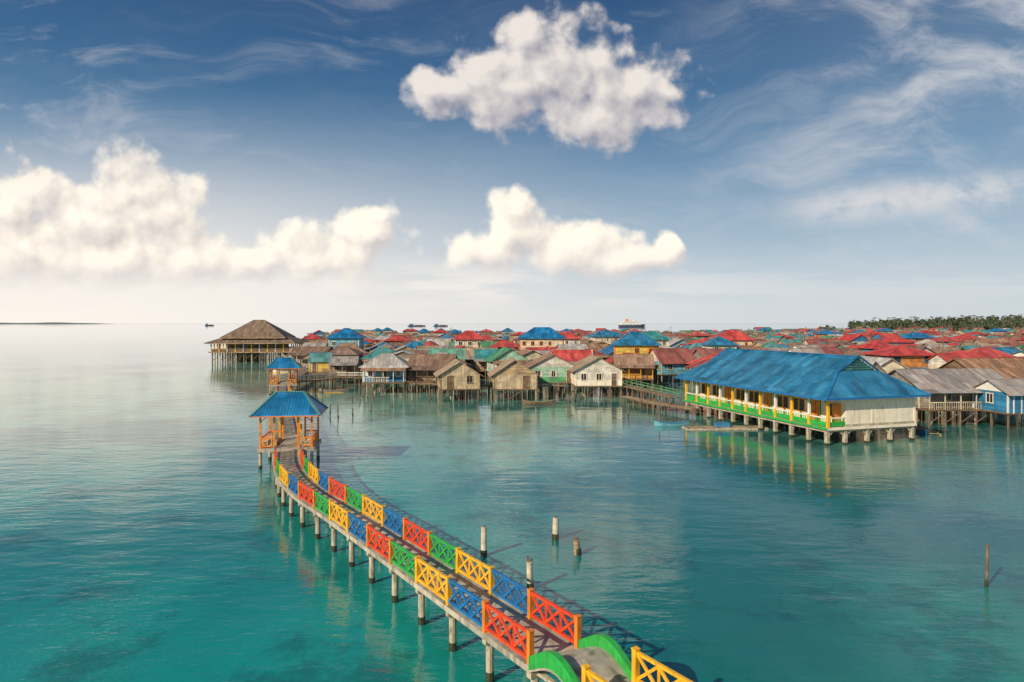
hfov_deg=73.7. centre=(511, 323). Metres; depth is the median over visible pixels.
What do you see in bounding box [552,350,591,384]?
stilt house
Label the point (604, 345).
stilt house
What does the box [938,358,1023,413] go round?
stilt house
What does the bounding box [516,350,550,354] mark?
stilt house
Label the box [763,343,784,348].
stilt house
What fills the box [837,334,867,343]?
stilt house
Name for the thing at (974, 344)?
stilt house
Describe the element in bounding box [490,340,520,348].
stilt house
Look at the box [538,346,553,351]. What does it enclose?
stilt house
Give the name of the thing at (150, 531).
sea water
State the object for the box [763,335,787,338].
stilt house
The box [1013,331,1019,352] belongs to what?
utility pole
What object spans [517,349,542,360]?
stilt house
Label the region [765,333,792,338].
stilt house
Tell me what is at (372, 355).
stilt house
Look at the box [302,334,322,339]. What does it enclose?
stilt house
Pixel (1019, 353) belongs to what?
stilt house
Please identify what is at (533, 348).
stilt house
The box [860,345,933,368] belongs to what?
stilt house
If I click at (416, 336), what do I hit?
stilt house
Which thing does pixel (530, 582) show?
mooring post
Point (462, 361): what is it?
stilt house
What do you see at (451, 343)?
stilt house
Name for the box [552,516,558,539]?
mooring post
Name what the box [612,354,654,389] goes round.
stilt house
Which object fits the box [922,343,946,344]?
stilt house
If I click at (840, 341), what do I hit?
stilt house
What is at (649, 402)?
timber boardwalk
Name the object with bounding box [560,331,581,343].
stilt house
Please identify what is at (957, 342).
stilt house
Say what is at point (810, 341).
stilt house
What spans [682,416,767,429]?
floating raft
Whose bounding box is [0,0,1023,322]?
sky
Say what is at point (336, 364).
stilt house
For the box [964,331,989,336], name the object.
stilt house
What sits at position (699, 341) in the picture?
stilt house
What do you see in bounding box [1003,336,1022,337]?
stilt house
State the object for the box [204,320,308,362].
thatched meeting hall
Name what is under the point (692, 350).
stilt house
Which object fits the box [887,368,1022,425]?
stilt house
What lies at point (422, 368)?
stilt house
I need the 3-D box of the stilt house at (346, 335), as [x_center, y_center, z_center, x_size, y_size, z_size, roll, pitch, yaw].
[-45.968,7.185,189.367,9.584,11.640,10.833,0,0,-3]
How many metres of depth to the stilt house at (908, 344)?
191.93 m
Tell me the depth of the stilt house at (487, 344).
183.50 m
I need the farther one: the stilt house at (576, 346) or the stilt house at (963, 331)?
the stilt house at (963, 331)
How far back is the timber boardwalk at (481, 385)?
114.45 m
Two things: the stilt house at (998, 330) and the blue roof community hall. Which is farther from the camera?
the stilt house at (998, 330)
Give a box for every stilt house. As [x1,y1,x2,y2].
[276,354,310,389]
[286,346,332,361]
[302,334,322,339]
[302,342,328,345]
[307,339,327,341]
[309,330,328,339]
[326,328,366,348]
[326,346,362,373]
[330,343,367,352]
[355,349,366,369]
[359,353,409,393]
[360,347,395,363]
[364,342,378,353]
[365,339,381,342]
[368,342,398,350]
[382,336,411,341]
[383,327,391,331]
[387,342,410,346]
[390,335,411,338]
[393,350,414,360]
[394,345,414,352]
[406,341,423,348]
[406,354,457,392]
[412,335,427,337]
[414,350,427,353]
[415,345,441,348]
[417,329,430,334]
[419,351,469,387]
[422,337,440,340]
[424,341,437,344]
[427,339,447,345]
[428,348,464,360]
[433,358,483,401]
[434,330,445,333]
[439,332,455,342]
[448,329,461,333]
[448,341,454,345]
[453,330,485,347]
[465,347,497,376]
[474,349,499,379]
[478,342,496,347]
[480,333,497,335]
[484,347,529,380]
[487,357,540,400]
[489,339,506,341]
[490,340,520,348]
[501,328,513,333]
[508,336,518,341]
[510,332,523,335]
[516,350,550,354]
[517,327,565,349]
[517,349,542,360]
[523,352,575,393]
[525,347,558,349]
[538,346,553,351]
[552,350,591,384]
[556,344,588,349]
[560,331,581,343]
[567,354,625,397]
[584,349,612,359]
[586,344,600,351]
[589,330,621,343]
[589,341,610,345]
[597,344,608,349]
[599,345,613,355]
[606,353,655,383]
[611,332,661,379]
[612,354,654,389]
[643,331,671,347]
[648,348,696,383]
[669,338,688,347]
[684,343,701,348]
[685,356,714,390]
[686,332,710,337]
[686,338,709,344]
[686,354,716,385]
[690,347,705,352]
[693,348,725,358]
[700,336,738,348]
[712,330,754,344]
[736,346,766,349]
[751,334,767,336]
[753,341,778,345]
[755,328,771,332]
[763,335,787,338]
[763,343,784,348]
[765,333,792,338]
[766,348,788,350]
[777,339,803,343]
[785,342,803,347]
[786,348,824,353]
[789,335,807,337]
[791,345,819,347]
[799,329,815,334]
[802,339,830,344]
[813,343,844,347]
[814,330,837,335]
[818,347,843,354]
[820,335,836,338]
[826,342,854,344]
[830,340,855,344]
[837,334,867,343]
[838,347,860,352]
[843,329,861,334]
[843,350,868,354]
[854,341,895,350]
[855,355,908,372]
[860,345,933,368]
[863,331,879,333]
[863,339,881,342]
[867,360,886,373]
[870,333,901,338]
[873,336,914,343]
[876,328,892,331]
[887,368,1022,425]
[896,331,912,333]
[899,344,917,345]
[901,332,936,340]
[901,345,935,353]
[914,339,936,343]
[918,330,937,332]
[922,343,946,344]
[926,353,996,368]
[927,345,950,346]
[930,336,965,342]
[931,346,965,352]
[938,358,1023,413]
[946,342,970,343]
[947,343,958,346]
[952,334,979,338]
[954,330,971,333]
[954,346,981,350]
[958,342,989,345]
[960,347,1016,356]
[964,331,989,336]
[971,378,1023,429]
[972,338,1007,342]
[982,342,1009,344]
[988,328,1006,332]
[990,347,1020,353]
[991,337,1018,342]
[997,356,1023,357]
[1002,343,1023,345]
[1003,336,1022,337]
[1011,351,1023,356]
[1013,345,1023,350]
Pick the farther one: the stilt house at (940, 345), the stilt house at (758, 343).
the stilt house at (758, 343)
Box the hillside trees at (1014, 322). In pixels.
[847,314,1023,327]
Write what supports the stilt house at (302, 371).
on the sea water
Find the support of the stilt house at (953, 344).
on the sea water
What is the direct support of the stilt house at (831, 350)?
on the sea water
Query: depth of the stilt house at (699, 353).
145.65 m
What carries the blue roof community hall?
on the sea water
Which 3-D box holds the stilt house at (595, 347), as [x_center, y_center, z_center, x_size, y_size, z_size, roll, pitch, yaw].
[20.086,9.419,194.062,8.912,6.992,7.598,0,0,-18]
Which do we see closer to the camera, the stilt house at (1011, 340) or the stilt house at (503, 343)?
the stilt house at (503, 343)
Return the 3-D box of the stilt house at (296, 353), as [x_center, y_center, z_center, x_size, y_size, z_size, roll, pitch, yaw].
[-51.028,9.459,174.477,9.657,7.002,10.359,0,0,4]
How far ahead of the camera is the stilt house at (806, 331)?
406.76 m
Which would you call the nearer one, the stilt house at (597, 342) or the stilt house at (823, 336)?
the stilt house at (597, 342)
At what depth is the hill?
1463.18 m
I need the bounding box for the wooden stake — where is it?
[984,543,988,586]
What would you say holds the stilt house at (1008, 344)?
on the sea water
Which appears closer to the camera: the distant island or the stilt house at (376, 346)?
the stilt house at (376, 346)
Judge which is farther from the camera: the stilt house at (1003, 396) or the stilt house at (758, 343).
the stilt house at (758, 343)
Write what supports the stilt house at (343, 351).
on the sea water
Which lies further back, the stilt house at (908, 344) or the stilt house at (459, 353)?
the stilt house at (908, 344)
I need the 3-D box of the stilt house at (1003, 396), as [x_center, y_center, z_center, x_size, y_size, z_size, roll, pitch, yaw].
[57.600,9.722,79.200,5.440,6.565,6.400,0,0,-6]
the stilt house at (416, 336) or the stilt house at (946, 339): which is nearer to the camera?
the stilt house at (946, 339)
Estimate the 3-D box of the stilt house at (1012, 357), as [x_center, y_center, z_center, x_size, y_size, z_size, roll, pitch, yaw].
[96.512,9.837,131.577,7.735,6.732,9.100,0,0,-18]
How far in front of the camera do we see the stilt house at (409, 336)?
306.15 m
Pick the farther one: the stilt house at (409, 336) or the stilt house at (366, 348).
the stilt house at (409, 336)
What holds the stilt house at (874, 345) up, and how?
on the sea water
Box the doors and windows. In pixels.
[701,383,840,421]
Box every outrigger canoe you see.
[273,370,291,372]
[319,387,348,392]
[903,423,940,435]
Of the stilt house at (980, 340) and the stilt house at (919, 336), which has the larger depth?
the stilt house at (919, 336)
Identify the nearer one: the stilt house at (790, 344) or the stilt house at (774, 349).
the stilt house at (774, 349)
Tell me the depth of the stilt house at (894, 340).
202.15 m
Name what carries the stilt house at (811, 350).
on the sea water
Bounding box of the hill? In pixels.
[851,322,1020,327]
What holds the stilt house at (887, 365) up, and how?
on the sea water
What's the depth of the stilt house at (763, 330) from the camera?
454.87 m
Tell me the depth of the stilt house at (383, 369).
116.86 m
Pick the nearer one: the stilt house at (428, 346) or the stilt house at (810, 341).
the stilt house at (428, 346)
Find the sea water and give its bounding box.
[0,323,1023,681]
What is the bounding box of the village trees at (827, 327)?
[819,322,1023,330]
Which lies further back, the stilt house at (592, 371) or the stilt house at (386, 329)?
the stilt house at (386, 329)
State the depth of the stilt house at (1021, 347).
166.87 m
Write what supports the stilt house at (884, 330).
on the sea water
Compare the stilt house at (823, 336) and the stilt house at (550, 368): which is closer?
the stilt house at (550, 368)
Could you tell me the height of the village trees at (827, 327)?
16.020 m
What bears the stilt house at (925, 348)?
on the sea water
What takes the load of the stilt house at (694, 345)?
on the sea water
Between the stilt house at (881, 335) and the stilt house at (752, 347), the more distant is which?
the stilt house at (881, 335)
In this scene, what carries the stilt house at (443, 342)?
on the sea water
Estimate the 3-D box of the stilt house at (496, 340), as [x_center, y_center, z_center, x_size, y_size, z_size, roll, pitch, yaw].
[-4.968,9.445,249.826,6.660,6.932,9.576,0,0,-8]
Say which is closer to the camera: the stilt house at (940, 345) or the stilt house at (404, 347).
the stilt house at (404, 347)
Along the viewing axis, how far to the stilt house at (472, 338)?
196.64 m
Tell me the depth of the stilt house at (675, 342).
217.41 m
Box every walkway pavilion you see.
[248,391,328,469]
[265,357,301,394]
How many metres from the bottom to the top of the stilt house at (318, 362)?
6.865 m
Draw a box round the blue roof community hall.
[675,348,931,445]
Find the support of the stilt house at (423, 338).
on the sea water
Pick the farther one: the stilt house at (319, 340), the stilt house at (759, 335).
the stilt house at (759, 335)
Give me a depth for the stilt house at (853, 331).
384.02 m
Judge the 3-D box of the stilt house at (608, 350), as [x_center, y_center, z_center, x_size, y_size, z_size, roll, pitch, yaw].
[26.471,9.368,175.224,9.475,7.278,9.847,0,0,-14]
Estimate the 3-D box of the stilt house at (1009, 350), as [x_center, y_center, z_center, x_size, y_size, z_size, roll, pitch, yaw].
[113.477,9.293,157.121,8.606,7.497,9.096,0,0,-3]
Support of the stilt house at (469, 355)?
on the sea water
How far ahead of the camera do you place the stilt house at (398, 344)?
213.74 m
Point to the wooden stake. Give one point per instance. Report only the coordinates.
(986, 581)
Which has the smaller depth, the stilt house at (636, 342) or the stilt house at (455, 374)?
the stilt house at (455, 374)
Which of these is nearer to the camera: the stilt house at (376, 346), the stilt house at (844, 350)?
the stilt house at (844, 350)
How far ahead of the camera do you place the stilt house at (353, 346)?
176.45 m
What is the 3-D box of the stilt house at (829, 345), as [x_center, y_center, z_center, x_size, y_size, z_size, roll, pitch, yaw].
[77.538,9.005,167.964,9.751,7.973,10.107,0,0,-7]
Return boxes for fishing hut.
[299,351,312,368]
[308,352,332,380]
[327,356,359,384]
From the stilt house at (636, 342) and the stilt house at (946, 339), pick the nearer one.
the stilt house at (636, 342)
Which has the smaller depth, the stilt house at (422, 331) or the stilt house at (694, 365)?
the stilt house at (694, 365)
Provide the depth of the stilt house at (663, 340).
201.88 m
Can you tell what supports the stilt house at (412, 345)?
on the sea water
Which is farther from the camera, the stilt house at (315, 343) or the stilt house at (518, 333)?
the stilt house at (518, 333)
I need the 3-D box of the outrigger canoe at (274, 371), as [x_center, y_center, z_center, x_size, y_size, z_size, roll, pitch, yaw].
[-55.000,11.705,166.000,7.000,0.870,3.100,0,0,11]
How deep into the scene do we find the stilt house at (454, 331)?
359.27 m
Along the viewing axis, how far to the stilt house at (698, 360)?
128.35 m
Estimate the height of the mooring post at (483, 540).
2.550 m
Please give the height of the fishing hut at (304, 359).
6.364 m
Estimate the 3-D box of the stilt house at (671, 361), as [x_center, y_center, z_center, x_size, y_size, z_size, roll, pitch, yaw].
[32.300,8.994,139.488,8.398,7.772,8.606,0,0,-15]
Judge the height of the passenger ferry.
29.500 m
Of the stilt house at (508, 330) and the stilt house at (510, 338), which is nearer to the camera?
the stilt house at (510, 338)
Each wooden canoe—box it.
[522,399,555,403]
[654,420,688,426]
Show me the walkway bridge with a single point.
(531, 644)
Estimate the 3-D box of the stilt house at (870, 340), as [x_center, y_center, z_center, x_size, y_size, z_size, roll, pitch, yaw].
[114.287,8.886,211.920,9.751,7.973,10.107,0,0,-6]
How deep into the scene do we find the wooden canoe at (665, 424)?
79.19 m
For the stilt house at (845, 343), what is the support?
on the sea water
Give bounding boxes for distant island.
[0,322,102,323]
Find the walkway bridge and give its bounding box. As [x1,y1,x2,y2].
[273,381,692,681]
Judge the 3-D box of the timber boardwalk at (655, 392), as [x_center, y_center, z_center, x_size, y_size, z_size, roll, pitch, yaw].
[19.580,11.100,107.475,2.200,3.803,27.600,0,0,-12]
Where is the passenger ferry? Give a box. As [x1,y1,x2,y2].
[618,319,644,326]
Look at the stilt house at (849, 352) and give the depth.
139.29 m
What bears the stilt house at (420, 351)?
on the sea water
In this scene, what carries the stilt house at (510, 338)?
on the sea water
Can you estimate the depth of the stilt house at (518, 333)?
340.03 m
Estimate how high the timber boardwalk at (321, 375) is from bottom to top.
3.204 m
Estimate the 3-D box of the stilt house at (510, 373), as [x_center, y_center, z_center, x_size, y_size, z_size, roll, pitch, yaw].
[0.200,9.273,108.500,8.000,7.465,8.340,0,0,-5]
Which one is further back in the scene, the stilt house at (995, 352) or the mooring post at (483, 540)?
the stilt house at (995, 352)
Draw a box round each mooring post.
[481,525,486,556]
[526,556,533,587]
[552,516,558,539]
[573,535,581,555]
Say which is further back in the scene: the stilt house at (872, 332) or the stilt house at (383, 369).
the stilt house at (872, 332)
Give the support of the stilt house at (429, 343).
on the sea water
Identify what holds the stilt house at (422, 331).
on the sea water
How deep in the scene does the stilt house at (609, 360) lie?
137.01 m
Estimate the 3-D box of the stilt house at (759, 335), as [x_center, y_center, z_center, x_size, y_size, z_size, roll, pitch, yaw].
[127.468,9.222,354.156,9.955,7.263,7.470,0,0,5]
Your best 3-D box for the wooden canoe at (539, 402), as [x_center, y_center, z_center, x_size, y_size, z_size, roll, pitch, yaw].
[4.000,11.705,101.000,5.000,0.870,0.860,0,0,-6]
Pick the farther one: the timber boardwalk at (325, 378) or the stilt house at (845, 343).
the stilt house at (845, 343)
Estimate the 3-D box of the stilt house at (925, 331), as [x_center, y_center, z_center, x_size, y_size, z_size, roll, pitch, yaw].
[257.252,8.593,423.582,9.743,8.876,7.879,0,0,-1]
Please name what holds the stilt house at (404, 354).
on the sea water
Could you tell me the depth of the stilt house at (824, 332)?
327.29 m
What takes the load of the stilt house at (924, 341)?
on the sea water
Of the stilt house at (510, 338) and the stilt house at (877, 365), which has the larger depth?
the stilt house at (510, 338)
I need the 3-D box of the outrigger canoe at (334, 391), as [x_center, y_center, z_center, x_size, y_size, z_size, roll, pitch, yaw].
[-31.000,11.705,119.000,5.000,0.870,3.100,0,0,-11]
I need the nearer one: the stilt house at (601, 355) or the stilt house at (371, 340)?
the stilt house at (601, 355)
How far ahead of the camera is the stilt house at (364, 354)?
164.29 m
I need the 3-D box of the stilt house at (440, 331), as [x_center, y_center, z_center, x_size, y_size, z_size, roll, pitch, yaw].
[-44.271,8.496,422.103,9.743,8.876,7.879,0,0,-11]
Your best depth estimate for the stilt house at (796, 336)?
293.82 m
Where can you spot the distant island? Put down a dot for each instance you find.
(52, 323)
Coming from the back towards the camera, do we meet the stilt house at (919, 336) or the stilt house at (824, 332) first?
the stilt house at (824, 332)
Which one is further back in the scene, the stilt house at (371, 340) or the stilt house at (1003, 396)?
the stilt house at (371, 340)
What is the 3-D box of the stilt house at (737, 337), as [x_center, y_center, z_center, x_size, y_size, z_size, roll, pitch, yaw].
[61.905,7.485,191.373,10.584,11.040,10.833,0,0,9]
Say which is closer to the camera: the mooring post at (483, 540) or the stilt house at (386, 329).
the mooring post at (483, 540)
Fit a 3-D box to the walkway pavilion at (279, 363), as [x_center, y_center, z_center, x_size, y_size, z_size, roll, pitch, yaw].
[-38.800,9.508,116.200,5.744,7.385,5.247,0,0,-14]
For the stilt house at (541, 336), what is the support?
on the sea water
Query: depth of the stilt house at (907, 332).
422.26 m
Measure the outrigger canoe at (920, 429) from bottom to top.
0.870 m
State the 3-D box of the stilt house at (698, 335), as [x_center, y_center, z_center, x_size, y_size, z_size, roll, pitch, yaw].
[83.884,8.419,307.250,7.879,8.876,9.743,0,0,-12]
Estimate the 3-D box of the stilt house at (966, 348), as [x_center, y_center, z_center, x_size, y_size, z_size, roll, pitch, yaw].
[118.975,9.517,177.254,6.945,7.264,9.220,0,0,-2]
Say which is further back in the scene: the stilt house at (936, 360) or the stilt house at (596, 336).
the stilt house at (596, 336)
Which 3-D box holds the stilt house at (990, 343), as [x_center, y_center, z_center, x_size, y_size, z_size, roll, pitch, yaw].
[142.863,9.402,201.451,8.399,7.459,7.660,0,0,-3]
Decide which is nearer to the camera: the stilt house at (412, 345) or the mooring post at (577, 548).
the mooring post at (577, 548)
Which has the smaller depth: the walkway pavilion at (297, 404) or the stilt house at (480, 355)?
the walkway pavilion at (297, 404)
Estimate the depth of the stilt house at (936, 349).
167.42 m
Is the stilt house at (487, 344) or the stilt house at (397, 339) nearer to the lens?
the stilt house at (487, 344)
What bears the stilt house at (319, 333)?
on the sea water
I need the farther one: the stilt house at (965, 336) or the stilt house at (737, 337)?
the stilt house at (965, 336)
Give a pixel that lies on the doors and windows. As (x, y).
(782, 401)
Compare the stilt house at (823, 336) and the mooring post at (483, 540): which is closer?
the mooring post at (483, 540)
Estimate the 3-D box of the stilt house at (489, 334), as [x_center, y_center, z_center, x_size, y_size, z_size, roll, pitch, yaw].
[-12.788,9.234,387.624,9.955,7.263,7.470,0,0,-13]
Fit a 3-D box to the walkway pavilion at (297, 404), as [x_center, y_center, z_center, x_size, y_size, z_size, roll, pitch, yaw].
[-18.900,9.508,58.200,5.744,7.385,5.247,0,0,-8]
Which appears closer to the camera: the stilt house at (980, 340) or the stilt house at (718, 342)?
the stilt house at (718, 342)
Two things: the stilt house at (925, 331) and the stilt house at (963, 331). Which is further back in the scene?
the stilt house at (925, 331)
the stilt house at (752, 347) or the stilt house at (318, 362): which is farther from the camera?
the stilt house at (752, 347)
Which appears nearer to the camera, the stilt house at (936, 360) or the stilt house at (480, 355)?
the stilt house at (936, 360)
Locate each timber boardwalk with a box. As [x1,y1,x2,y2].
[291,372,370,390]
[306,371,361,381]
[375,379,566,395]
[611,378,680,407]
[619,392,700,415]
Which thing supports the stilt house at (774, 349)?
on the sea water
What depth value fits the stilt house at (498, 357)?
136.73 m
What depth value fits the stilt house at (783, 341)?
220.03 m
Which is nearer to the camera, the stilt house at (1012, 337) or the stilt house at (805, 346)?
the stilt house at (805, 346)
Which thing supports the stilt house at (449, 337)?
on the sea water

